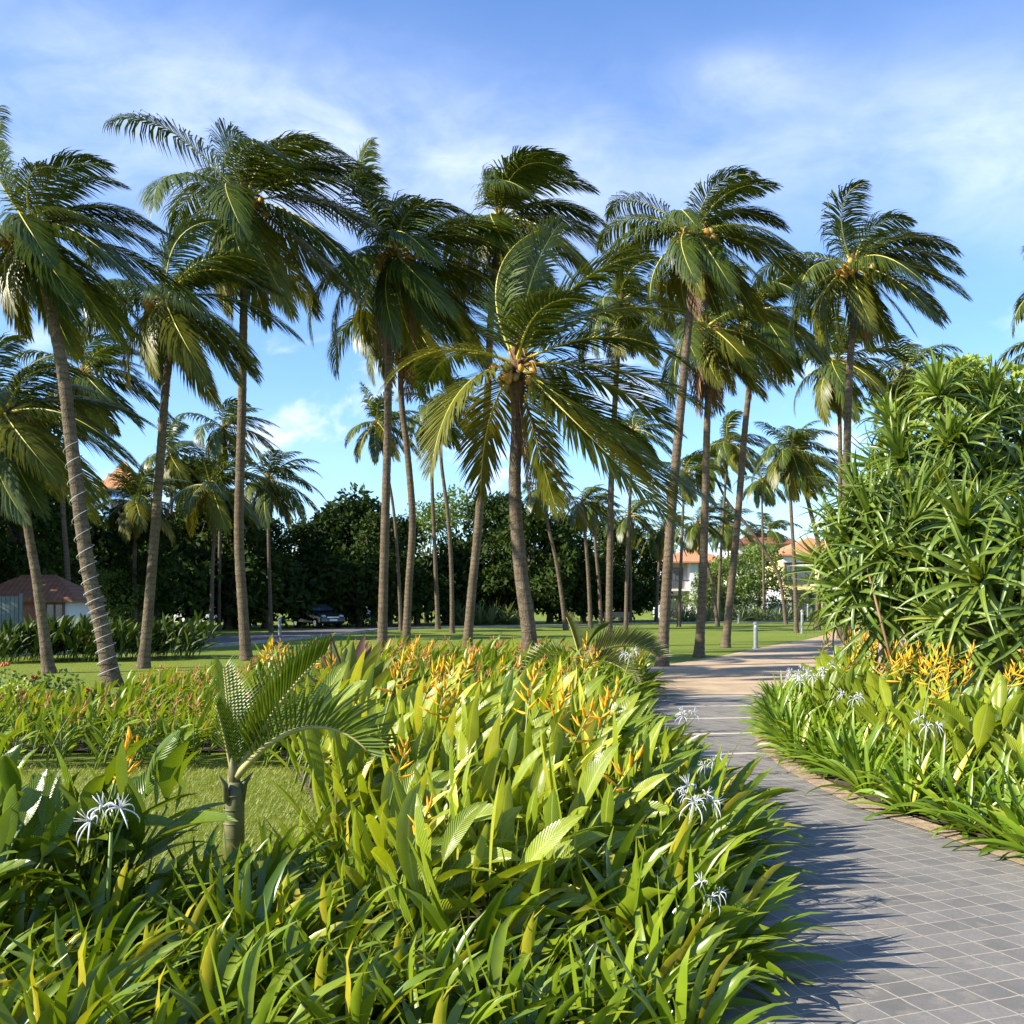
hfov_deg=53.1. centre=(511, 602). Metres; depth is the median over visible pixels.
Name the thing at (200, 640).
heliconia
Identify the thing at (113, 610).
broadleaf tree
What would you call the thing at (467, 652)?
parrot heliconia
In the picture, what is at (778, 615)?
strap plant
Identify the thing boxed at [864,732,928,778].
spider lily
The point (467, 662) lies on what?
parrot heliconia
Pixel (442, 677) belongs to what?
parrot heliconia
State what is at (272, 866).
spider lily
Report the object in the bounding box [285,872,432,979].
spider lily
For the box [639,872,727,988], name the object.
spider lily
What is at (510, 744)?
heliconia
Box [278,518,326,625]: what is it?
broadleaf tree
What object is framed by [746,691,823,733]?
spider lily
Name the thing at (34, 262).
coconut palm
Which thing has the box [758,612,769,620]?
strap plant
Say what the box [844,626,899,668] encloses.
heliconia
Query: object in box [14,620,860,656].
kerb
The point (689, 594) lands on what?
broadleaf tree
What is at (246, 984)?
spider lily
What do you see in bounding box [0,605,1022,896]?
ground
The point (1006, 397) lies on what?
leafy shrub
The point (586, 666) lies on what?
parrot heliconia
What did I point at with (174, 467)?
coconut palm
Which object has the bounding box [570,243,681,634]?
coconut palm
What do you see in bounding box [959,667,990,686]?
heliconia
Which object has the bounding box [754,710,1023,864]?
bed edge paving
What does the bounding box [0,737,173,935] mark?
heliconia
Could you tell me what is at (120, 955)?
spider lily
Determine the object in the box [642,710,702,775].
spider lily
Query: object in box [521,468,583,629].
coconut palm
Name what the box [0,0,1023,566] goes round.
sky
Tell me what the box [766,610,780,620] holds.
strap plant
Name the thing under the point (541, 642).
parrot heliconia
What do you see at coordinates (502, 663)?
parrot heliconia
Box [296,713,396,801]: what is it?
heliconia
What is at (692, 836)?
spider lily
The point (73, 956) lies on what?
spider lily
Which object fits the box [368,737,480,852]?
heliconia
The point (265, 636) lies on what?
road
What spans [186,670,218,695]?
parrot heliconia
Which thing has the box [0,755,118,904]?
heliconia
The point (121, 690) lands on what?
parrot heliconia
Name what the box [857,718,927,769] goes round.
spider lily
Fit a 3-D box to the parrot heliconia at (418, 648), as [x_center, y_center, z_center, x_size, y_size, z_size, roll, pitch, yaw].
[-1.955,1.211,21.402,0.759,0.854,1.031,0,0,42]
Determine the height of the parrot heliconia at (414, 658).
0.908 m
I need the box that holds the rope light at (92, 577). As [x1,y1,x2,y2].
[63,441,122,675]
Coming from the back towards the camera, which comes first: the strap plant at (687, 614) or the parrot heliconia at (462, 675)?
the strap plant at (687, 614)
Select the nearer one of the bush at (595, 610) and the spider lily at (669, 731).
the spider lily at (669, 731)
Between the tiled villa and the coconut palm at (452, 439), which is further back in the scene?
the tiled villa
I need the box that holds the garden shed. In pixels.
[0,575,105,626]
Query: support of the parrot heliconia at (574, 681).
on the bed soil at (472, 918)
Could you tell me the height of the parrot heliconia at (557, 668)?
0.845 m
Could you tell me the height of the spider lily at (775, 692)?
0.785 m
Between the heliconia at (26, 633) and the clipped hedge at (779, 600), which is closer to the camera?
the heliconia at (26, 633)
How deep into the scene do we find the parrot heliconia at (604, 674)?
15.95 m
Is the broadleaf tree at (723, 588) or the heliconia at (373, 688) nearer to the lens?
the heliconia at (373, 688)
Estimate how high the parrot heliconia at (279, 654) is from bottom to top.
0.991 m
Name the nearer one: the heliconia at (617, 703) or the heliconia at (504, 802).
the heliconia at (504, 802)
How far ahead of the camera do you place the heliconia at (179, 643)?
29.53 m
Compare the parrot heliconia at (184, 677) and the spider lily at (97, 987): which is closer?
the spider lily at (97, 987)
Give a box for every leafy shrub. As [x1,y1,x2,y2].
[0,662,87,711]
[0,676,52,737]
[49,687,126,734]
[911,351,1023,415]
[997,379,1023,436]
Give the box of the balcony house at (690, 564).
[653,549,728,618]
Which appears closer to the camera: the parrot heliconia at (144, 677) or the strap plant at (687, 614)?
the parrot heliconia at (144, 677)
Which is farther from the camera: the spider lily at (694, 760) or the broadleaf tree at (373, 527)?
the broadleaf tree at (373, 527)
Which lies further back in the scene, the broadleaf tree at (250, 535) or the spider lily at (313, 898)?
the broadleaf tree at (250, 535)
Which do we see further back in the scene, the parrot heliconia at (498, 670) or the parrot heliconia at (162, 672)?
the parrot heliconia at (162, 672)
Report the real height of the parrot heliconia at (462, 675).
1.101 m
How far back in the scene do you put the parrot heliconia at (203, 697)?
12.17 m
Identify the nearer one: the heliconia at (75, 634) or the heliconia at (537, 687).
the heliconia at (537, 687)
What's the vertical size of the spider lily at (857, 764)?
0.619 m
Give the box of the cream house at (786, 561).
[765,537,834,616]
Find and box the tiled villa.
[97,461,216,621]
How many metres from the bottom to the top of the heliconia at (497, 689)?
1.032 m
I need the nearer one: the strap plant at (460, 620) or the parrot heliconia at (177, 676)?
the parrot heliconia at (177, 676)
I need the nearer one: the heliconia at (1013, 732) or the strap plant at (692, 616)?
the heliconia at (1013, 732)
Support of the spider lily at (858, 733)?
on the bed soil at (832, 778)
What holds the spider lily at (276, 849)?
on the bed soil at (472, 918)
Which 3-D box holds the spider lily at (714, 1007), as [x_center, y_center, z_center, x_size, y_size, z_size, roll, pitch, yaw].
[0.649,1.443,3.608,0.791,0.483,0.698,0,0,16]
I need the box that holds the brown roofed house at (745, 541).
[717,533,795,610]
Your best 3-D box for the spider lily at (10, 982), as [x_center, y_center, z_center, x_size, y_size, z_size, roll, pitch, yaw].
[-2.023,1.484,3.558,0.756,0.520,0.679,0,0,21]
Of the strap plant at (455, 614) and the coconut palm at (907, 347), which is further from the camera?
the strap plant at (455, 614)
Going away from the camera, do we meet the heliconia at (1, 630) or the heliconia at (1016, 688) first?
the heliconia at (1016, 688)
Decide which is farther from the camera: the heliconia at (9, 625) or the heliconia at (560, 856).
the heliconia at (9, 625)
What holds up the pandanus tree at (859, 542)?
on the bed soil at (832, 778)
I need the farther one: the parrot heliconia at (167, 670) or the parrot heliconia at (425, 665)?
the parrot heliconia at (425, 665)
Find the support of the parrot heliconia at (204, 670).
on the bed soil at (96, 746)
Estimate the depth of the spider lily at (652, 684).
17.18 m
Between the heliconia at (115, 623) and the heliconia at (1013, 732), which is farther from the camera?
the heliconia at (115, 623)
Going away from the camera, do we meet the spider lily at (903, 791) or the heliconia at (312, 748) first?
the heliconia at (312, 748)
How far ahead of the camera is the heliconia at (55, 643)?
28.87 m
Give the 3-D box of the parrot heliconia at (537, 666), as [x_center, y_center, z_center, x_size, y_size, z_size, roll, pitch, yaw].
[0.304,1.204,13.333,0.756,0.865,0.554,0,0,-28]
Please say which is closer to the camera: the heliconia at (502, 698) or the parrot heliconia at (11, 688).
the heliconia at (502, 698)
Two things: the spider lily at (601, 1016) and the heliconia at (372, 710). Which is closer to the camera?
the spider lily at (601, 1016)
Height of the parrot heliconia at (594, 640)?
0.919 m
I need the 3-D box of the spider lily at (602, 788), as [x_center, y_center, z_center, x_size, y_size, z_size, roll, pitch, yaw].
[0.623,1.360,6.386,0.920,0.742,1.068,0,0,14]
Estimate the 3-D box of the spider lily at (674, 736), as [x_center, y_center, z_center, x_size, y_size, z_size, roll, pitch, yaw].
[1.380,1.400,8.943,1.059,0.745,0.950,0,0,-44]
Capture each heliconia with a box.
[0,616,30,661]
[0,620,21,659]
[0,624,21,662]
[0,627,31,662]
[0,684,47,756]
[0,686,12,727]
[0,688,68,741]
[0,709,43,757]
[0,730,75,936]
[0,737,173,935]
[0,743,37,782]
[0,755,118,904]
[0,784,54,907]
[1,679,31,719]
[4,688,57,746]
[6,617,37,661]
[11,618,56,660]
[12,690,66,754]
[14,613,38,659]
[17,681,53,710]
[17,730,179,907]
[24,691,77,748]
[27,613,71,659]
[27,619,62,661]
[28,703,89,760]
[29,615,68,659]
[32,625,77,658]
[36,617,86,658]
[38,726,237,903]
[39,690,104,766]
[49,687,88,736]
[50,615,74,655]
[56,615,90,658]
[58,617,92,660]
[58,684,112,748]
[60,613,91,659]
[62,692,115,743]
[64,688,136,755]
[67,615,116,660]
[70,682,111,728]
[81,622,113,661]
[82,693,148,769]
[85,678,118,710]
[85,704,147,759]
[91,617,136,655]
[91,671,166,718]
[94,687,148,738]
[97,615,127,657]
[102,692,166,744]
[103,679,143,738]
[112,614,141,659]
[115,618,141,659]
[115,625,154,660]
[115,665,156,699]
[115,701,179,751]
[119,669,157,696]
[121,677,152,722]
[123,705,171,760]
[125,691,168,737]
[128,703,190,765]
[131,616,163,657]
[131,682,161,713]
[133,668,189,721]
[133,672,146,688]
[135,687,202,746]
[138,671,161,690]
[140,614,177,655]
[143,668,178,708]
[145,676,190,715]
[146,672,183,693]
[147,661,182,703]
[147,695,215,764]
[149,661,174,693]
[151,612,178,655]
[152,619,182,656]
[152,621,174,657]
[155,623,184,655]
[155,690,200,709]
[162,692,232,760]
[163,665,189,702]
[163,670,199,704]
[163,683,214,736]
[164,610,214,656]
[164,693,219,734]
[165,672,206,709]
[166,674,209,696]
[170,620,198,658]
[171,611,210,656]
[177,683,223,706]
[178,693,216,748]
[179,621,225,658]
[179,692,234,755]
[183,664,214,684]
[183,666,207,683]
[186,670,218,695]
[186,676,217,702]
[188,664,214,688]
[190,684,222,727]
[196,661,232,683]
[200,688,238,745]
[209,664,248,686]
[216,671,250,722]
[216,681,249,714]
[220,663,249,686]
[221,690,248,735]
[224,710,288,763]
[232,679,259,699]
[235,668,256,696]
[241,639,314,700]
[241,657,256,678]
[242,668,271,694]
[244,650,274,671]
[245,659,261,675]
[247,646,315,704]
[250,642,289,670]
[254,634,298,672]
[255,655,312,676]
[260,711,298,757]
[261,643,313,676]
[261,704,299,767]
[263,709,436,832]
[266,682,309,755]
[268,686,342,784]
[274,679,385,770]
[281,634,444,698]
[287,660,391,791]
[296,649,403,775]
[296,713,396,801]
[300,755,424,844]
[302,703,424,822]
[303,655,340,691]
[309,663,376,693]
[318,697,414,806]
[321,633,350,650]
[327,639,348,655]
[330,648,468,780]
[330,695,389,786]
[336,790,448,920]
[347,658,456,718]
[350,743,522,865]
[358,711,491,845]
[364,675,501,802]
[368,643,394,668]
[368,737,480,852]
[371,670,412,699]
[376,682,476,719]
[376,773,583,956]
[378,635,441,694]
[379,638,406,662]
[380,664,402,693]
[381,641,417,663]
[381,647,392,669]
[381,669,405,708]
[382,776,525,950]
[383,634,421,650]
[384,657,408,674]
[385,704,503,801]
[393,646,419,672]
[394,640,430,659]
[397,637,421,652]
[397,642,429,658]
[397,645,434,666]
[398,639,433,684]
[399,642,431,678]
[399,646,426,669]
[400,650,425,684]
[402,662,447,684]
[404,688,456,749]
[406,677,543,778]
[409,648,436,664]
[412,713,579,889]
[415,655,474,695]
[415,675,470,696]
[416,675,457,694]
[418,649,453,668]
[420,641,458,659]
[423,718,544,824]
[424,683,513,754]
[424,754,544,894]
[426,643,448,662]
[426,660,469,680]
[431,658,483,702]
[431,661,477,696]
[437,646,479,678]
[437,655,478,675]
[438,677,485,699]
[439,647,466,671]
[441,636,477,650]
[444,649,463,673]
[444,692,570,803]
[445,638,477,661]
[445,654,473,684]
[453,647,491,662]
[454,637,476,658]
[456,695,554,758]
[457,696,571,724]
[458,768,607,937]
[459,638,487,656]
[459,649,515,684]
[459,668,517,706]
[462,640,482,657]
[466,644,506,660]
[468,663,513,685]
[468,787,608,964]
[470,662,514,682]
[471,636,499,661]
[471,640,512,672]
[473,643,515,677]
[474,669,540,693]
[475,682,547,709]
[475,746,605,835]
[476,750,644,856]
[480,669,519,697]
[483,651,523,679]
[484,642,530,682]
[487,636,519,664]
[488,658,531,678]
[489,729,661,881]
[492,642,541,676]
[494,637,510,649]
[494,675,531,717]
[495,630,506,650]
[498,657,551,698]
[498,674,541,698]
[499,683,633,775]
[507,657,551,689]
[508,636,520,658]
[508,688,620,822]
[510,647,564,674]
[513,664,641,797]
[514,667,630,739]
[515,640,542,659]
[515,656,606,704]
[526,654,589,704]
[530,674,552,706]
[531,668,541,692]
[531,682,647,748]
[534,677,681,799]
[536,664,557,692]
[538,635,552,654]
[538,659,568,688]
[538,665,605,698]
[539,653,573,690]
[539,669,578,700]
[539,683,603,710]
[539,694,664,754]
[541,647,582,679]
[544,710,724,818]
[547,640,569,660]
[553,644,582,664]
[557,743,685,845]
[562,693,577,715]
[564,679,656,773]
[565,652,609,682]
[569,637,595,651]
[571,667,613,682]
[573,655,608,682]
[575,633,635,700]
[575,697,651,725]
[586,644,628,680]
[588,643,623,677]
[599,647,645,684]
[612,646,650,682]
[615,644,652,673]
[632,648,646,662]
[796,657,869,700]
[801,630,856,688]
[801,633,856,691]
[804,649,827,678]
[809,664,865,705]
[811,650,861,715]
[814,654,850,686]
[829,631,877,657]
[829,640,897,732]
[830,632,911,686]
[830,654,875,706]
[831,643,892,667]
[832,663,896,715]
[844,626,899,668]
[846,638,875,660]
[851,642,934,722]
[852,676,949,754]
[855,654,929,733]
[862,639,951,739]
[863,674,923,692]
[885,669,960,761]
[887,646,919,686]
[897,666,929,704]
[900,649,961,699]
[901,647,956,704]
[904,669,918,695]
[904,681,974,735]
[911,649,972,754]
[911,663,955,688]
[912,690,967,751]
[920,680,1023,777]
[930,684,964,732]
[934,660,963,691]
[941,651,995,686]
[950,642,1023,761]
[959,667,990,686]
[960,668,1010,758]
[962,670,1023,777]
[963,661,988,686]
[964,702,1023,776]
[967,650,1023,756]
[973,673,992,691]
[980,709,1023,797]
[986,679,1021,688]
[992,663,1023,737]
[994,719,1020,776]
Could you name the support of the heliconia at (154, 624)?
on the ground at (682, 639)
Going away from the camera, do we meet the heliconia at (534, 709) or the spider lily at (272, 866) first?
the spider lily at (272, 866)
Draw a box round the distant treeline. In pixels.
[424,539,823,611]
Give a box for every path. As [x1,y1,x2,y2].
[618,623,1023,693]
[647,694,1023,1023]
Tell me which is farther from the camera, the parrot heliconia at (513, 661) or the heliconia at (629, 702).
the parrot heliconia at (513, 661)
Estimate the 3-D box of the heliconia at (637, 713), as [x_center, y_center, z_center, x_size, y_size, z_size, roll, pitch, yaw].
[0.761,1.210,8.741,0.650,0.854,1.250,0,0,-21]
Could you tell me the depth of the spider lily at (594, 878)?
5.32 m
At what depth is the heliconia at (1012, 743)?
8.04 m
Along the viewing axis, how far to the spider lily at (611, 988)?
3.78 m
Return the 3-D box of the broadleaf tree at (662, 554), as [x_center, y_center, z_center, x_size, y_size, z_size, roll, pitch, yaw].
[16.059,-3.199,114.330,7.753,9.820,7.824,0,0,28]
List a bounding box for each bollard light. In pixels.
[278,617,281,635]
[752,622,758,648]
[800,610,803,632]
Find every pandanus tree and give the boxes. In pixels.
[781,437,977,729]
[836,343,1023,672]
[847,397,1023,682]
[884,453,1023,696]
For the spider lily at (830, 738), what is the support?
on the bed soil at (832, 778)
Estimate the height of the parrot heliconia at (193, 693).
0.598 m
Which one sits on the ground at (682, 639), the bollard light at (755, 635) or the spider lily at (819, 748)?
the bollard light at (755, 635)
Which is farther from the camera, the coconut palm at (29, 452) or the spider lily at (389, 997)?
the coconut palm at (29, 452)
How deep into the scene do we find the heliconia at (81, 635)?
28.38 m
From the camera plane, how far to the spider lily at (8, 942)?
4.30 m
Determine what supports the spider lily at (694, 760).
on the bed soil at (472, 918)
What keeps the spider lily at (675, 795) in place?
on the bed soil at (472, 918)
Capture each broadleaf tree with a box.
[0,384,98,585]
[0,482,107,588]
[0,488,103,586]
[41,505,121,594]
[78,567,144,623]
[100,503,187,625]
[116,530,183,603]
[160,516,192,603]
[164,453,227,625]
[168,509,208,616]
[187,518,281,613]
[194,488,272,628]
[255,517,318,605]
[271,549,292,614]
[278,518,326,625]
[287,510,363,624]
[301,543,416,626]
[310,482,401,623]
[325,511,421,625]
[392,514,439,615]
[403,500,459,622]
[416,484,490,577]
[432,490,540,608]
[480,498,581,613]
[534,511,606,622]
[579,517,643,610]
[599,524,672,619]
[632,531,677,580]
[682,577,725,612]
[687,559,755,612]
[694,550,772,615]
[721,538,806,611]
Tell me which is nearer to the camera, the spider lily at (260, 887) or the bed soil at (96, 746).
the spider lily at (260, 887)
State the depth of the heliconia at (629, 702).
7.67 m
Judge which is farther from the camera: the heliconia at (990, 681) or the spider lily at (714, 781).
the heliconia at (990, 681)
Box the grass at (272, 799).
[21,761,336,884]
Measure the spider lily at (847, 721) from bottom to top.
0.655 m
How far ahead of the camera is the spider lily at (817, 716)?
11.89 m
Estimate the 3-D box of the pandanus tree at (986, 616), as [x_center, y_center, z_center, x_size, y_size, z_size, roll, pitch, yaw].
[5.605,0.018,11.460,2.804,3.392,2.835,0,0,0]
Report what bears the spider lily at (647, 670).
on the bed soil at (472, 918)
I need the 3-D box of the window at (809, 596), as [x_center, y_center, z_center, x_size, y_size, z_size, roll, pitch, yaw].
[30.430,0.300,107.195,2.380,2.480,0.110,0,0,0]
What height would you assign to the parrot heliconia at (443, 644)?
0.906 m
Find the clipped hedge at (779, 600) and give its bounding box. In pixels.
[650,599,827,619]
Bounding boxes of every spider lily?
[0,868,124,971]
[0,872,67,979]
[0,907,79,978]
[0,914,104,1005]
[0,922,48,974]
[0,937,115,1022]
[0,951,189,1023]
[0,956,76,1023]
[0,958,28,1012]
[2,874,125,966]
[2,933,206,1023]
[4,910,200,1023]
[16,856,190,970]
[31,902,180,985]
[32,862,150,934]
[46,866,84,909]
[59,791,229,969]
[86,841,223,929]
[86,852,229,951]
[90,964,254,1023]
[102,881,264,983]
[112,916,244,1003]
[122,916,324,1023]
[138,840,251,949]
[139,842,386,995]
[143,909,265,1002]
[147,822,291,907]
[148,850,334,971]
[160,931,371,1023]
[196,834,338,908]
[196,850,326,940]
[198,828,289,893]
[215,898,386,1019]
[223,873,359,971]
[225,812,335,893]
[231,865,363,957]
[245,832,353,890]
[256,804,350,873]
[264,895,419,995]
[265,946,416,1023]
[274,941,457,1023]
[281,832,364,906]
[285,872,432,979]
[296,791,380,871]
[298,824,407,928]
[302,810,394,870]
[306,853,410,944]
[306,928,437,1016]
[336,925,529,1023]
[355,919,475,1016]
[368,981,545,1023]
[374,862,599,992]
[376,903,527,1008]
[413,911,608,1023]
[450,842,632,966]
[454,956,631,1023]
[460,905,628,1004]
[468,820,601,927]
[477,824,657,943]
[490,940,634,1023]
[495,814,684,962]
[508,939,706,1023]
[516,805,666,883]
[538,917,661,1003]
[539,775,674,858]
[559,756,702,789]
[560,823,695,924]
[562,923,746,1023]
[563,764,672,821]
[563,764,716,860]
[565,765,642,802]
[569,785,672,863]
[571,814,802,996]
[574,842,766,993]
[579,896,778,1023]
[580,786,726,877]
[585,811,790,940]
[590,804,787,912]
[595,875,785,998]
[597,669,650,693]
[598,646,653,708]
[603,681,659,718]
[605,663,663,694]
[607,680,666,716]
[609,844,813,1007]
[612,694,668,726]
[612,935,809,1023]
[613,673,650,709]
[613,682,672,730]
[616,688,652,706]
[617,799,780,904]
[618,664,667,697]
[618,680,656,712]
[620,655,678,694]
[620,748,713,790]
[621,770,807,891]
[627,690,690,733]
[627,738,676,766]
[628,841,849,1001]
[629,775,681,804]
[631,675,662,702]
[631,774,764,919]
[632,658,667,688]
[637,746,737,806]
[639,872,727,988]
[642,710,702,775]
[644,724,704,775]
[646,787,750,865]
[648,717,679,752]
[650,721,728,775]
[652,718,730,774]
[653,729,760,787]
[657,748,745,790]
[660,764,803,874]
[662,781,819,889]
[664,776,745,806]
[664,785,713,853]
[668,707,707,759]
[671,740,813,851]
[672,767,711,798]
[697,752,726,808]
[698,766,791,839]
[732,687,814,733]
[736,685,800,723]
[741,672,794,706]
[744,707,823,750]
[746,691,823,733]
[746,697,810,723]
[747,675,803,708]
[748,704,805,738]
[751,703,822,749]
[753,666,806,711]
[753,710,831,764]
[754,672,811,721]
[754,680,787,708]
[754,685,808,718]
[757,673,792,702]
[757,688,802,721]
[768,721,859,764]
[773,702,843,749]
[774,667,833,715]
[776,690,864,750]
[778,704,857,736]
[779,717,862,778]
[780,686,810,701]
[780,710,868,756]
[782,718,897,775]
[783,680,814,703]
[784,704,833,727]
[786,678,815,697]
[786,693,817,714]
[795,660,836,706]
[797,718,897,790]
[799,707,894,771]
[800,690,837,719]
[802,726,918,799]
[807,701,856,734]
[810,691,851,728]
[824,720,907,779]
[843,742,965,825]
[854,711,956,802]
[855,743,945,801]
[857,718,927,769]
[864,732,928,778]
[865,733,996,819]
[878,727,949,773]
[885,728,981,792]
[896,750,1023,825]
[904,767,1020,838]
[925,767,1023,856]
[927,745,1001,796]
[931,741,1022,816]
[937,752,1023,821]
[941,766,1023,859]
[967,784,1023,850]
[972,770,1023,831]
[973,748,1023,792]
[1008,853,1023,861]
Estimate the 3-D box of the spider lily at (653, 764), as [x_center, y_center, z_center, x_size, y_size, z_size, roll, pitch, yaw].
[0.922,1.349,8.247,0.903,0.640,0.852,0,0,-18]
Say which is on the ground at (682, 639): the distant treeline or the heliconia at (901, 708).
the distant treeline
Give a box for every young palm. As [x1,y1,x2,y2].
[207,631,396,860]
[519,611,671,682]
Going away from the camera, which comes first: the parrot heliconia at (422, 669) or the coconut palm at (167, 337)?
the parrot heliconia at (422, 669)
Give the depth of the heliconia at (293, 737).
9.23 m
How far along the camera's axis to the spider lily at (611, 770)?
6.72 m
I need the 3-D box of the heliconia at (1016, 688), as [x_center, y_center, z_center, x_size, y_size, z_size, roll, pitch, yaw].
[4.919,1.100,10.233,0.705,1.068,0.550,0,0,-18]
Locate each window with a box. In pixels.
[46,602,64,624]
[111,501,125,514]
[671,596,682,616]
[672,568,682,588]
[784,563,792,584]
[791,593,813,612]
[796,563,814,584]
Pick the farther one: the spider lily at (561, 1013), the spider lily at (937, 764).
the spider lily at (937, 764)
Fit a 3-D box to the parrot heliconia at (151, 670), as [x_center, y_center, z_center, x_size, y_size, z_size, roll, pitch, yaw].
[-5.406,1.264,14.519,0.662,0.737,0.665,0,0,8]
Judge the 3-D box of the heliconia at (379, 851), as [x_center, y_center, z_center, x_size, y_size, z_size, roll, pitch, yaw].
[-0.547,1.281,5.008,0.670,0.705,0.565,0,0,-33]
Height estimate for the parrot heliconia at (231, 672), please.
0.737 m
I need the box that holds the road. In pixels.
[25,623,597,651]
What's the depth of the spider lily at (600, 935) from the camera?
4.21 m
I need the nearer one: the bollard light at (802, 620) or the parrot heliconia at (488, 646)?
the parrot heliconia at (488, 646)
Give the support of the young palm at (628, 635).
on the bed soil at (472, 918)
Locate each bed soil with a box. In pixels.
[4,707,285,750]
[14,742,754,1023]
[788,751,1001,838]
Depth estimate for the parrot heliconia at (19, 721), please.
10.03 m
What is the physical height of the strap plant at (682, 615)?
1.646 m
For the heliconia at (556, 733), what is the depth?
6.41 m
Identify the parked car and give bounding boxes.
[291,604,344,627]
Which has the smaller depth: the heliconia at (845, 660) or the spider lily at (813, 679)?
the spider lily at (813, 679)
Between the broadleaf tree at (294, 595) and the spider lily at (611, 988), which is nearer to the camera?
the spider lily at (611, 988)
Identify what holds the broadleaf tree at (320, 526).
on the ground at (682, 639)
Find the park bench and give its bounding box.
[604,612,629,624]
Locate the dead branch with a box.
[867,568,893,670]
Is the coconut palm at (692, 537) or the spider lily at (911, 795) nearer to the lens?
the spider lily at (911, 795)
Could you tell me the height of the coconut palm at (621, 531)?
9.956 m
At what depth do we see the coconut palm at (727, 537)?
117.12 m
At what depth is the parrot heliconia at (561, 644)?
20.95 m
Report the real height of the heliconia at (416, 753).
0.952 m
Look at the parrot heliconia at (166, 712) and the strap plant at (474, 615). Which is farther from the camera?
the strap plant at (474, 615)
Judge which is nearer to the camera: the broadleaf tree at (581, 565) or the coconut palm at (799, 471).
the coconut palm at (799, 471)
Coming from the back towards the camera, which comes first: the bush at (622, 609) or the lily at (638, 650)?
the bush at (622, 609)
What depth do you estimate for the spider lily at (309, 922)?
4.50 m
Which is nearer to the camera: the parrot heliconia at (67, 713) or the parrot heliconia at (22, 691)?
the parrot heliconia at (67, 713)
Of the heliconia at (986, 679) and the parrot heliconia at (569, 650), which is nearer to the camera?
the heliconia at (986, 679)
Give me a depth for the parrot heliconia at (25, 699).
10.88 m
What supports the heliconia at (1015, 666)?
on the bed soil at (832, 778)
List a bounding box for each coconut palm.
[0,105,201,686]
[0,331,155,673]
[2,332,176,581]
[69,214,306,668]
[88,465,193,629]
[102,109,415,660]
[138,417,214,622]
[165,453,279,637]
[172,396,281,629]
[223,432,327,632]
[284,137,541,654]
[325,261,507,647]
[344,381,423,630]
[376,213,727,654]
[395,375,499,632]
[398,394,468,628]
[420,145,625,649]
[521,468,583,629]
[558,484,620,627]
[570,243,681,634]
[575,491,626,622]
[594,164,809,666]
[597,407,686,629]
[603,498,664,622]
[628,261,808,656]
[636,512,692,621]
[653,449,733,626]
[674,503,742,625]
[680,437,787,623]
[699,261,858,647]
[702,409,776,622]
[708,496,759,556]
[732,463,786,616]
[740,512,802,548]
[750,178,973,645]
[751,420,842,632]
[766,432,842,629]
[791,290,914,638]
[853,333,963,636]
[996,342,1023,380]
[1010,246,1023,337]
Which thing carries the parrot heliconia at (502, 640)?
on the ground at (682, 639)
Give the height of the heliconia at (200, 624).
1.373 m
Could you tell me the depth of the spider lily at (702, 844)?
5.20 m
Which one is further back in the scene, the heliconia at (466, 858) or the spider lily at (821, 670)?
the spider lily at (821, 670)
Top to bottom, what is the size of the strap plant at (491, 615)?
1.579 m
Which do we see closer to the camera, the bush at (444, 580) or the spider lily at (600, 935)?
the spider lily at (600, 935)
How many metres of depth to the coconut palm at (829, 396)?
45.41 m
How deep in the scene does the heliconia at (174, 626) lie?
31.17 m
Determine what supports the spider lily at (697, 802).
on the bed soil at (472, 918)
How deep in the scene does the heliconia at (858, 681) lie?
12.35 m
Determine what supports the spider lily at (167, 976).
on the bed soil at (472, 918)
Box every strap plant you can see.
[434,602,463,623]
[445,604,462,624]
[446,602,482,623]
[455,599,493,624]
[455,610,464,624]
[457,606,482,623]
[474,602,490,624]
[476,605,507,624]
[482,600,518,624]
[483,596,505,623]
[494,604,519,623]
[510,611,519,623]
[673,605,691,621]
[675,610,695,620]
[684,611,696,620]
[705,608,714,620]
[732,605,752,620]
[740,609,753,620]
[745,606,765,620]
[749,609,764,620]
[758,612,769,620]
[760,610,773,620]
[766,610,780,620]
[768,607,782,620]
[780,610,792,620]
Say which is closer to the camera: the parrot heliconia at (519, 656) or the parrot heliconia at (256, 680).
the parrot heliconia at (256, 680)
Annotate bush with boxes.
[78,545,170,622]
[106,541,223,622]
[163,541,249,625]
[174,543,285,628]
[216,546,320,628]
[273,561,327,625]
[348,558,440,625]
[394,559,462,624]
[420,551,481,623]
[441,553,517,623]
[484,581,547,622]
[537,567,594,622]
[557,566,616,621]
[575,572,641,620]
[598,568,658,619]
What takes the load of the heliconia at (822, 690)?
on the bed soil at (832, 778)
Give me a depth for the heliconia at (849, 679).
11.63 m
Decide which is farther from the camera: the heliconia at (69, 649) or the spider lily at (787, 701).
the heliconia at (69, 649)
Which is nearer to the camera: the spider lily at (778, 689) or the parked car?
the spider lily at (778, 689)
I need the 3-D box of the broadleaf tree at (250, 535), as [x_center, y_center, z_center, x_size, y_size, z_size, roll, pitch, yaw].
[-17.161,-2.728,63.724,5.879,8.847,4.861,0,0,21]
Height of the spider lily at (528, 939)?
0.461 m
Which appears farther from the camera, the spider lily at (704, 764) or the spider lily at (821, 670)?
the spider lily at (821, 670)
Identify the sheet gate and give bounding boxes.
[0,594,22,627]
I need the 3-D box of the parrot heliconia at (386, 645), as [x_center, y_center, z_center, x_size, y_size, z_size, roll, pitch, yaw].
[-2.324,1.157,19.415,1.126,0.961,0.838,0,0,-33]
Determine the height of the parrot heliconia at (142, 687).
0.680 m
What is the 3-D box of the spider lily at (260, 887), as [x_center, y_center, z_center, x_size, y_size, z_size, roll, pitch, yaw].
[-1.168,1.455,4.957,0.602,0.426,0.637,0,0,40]
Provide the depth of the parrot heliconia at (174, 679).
14.73 m

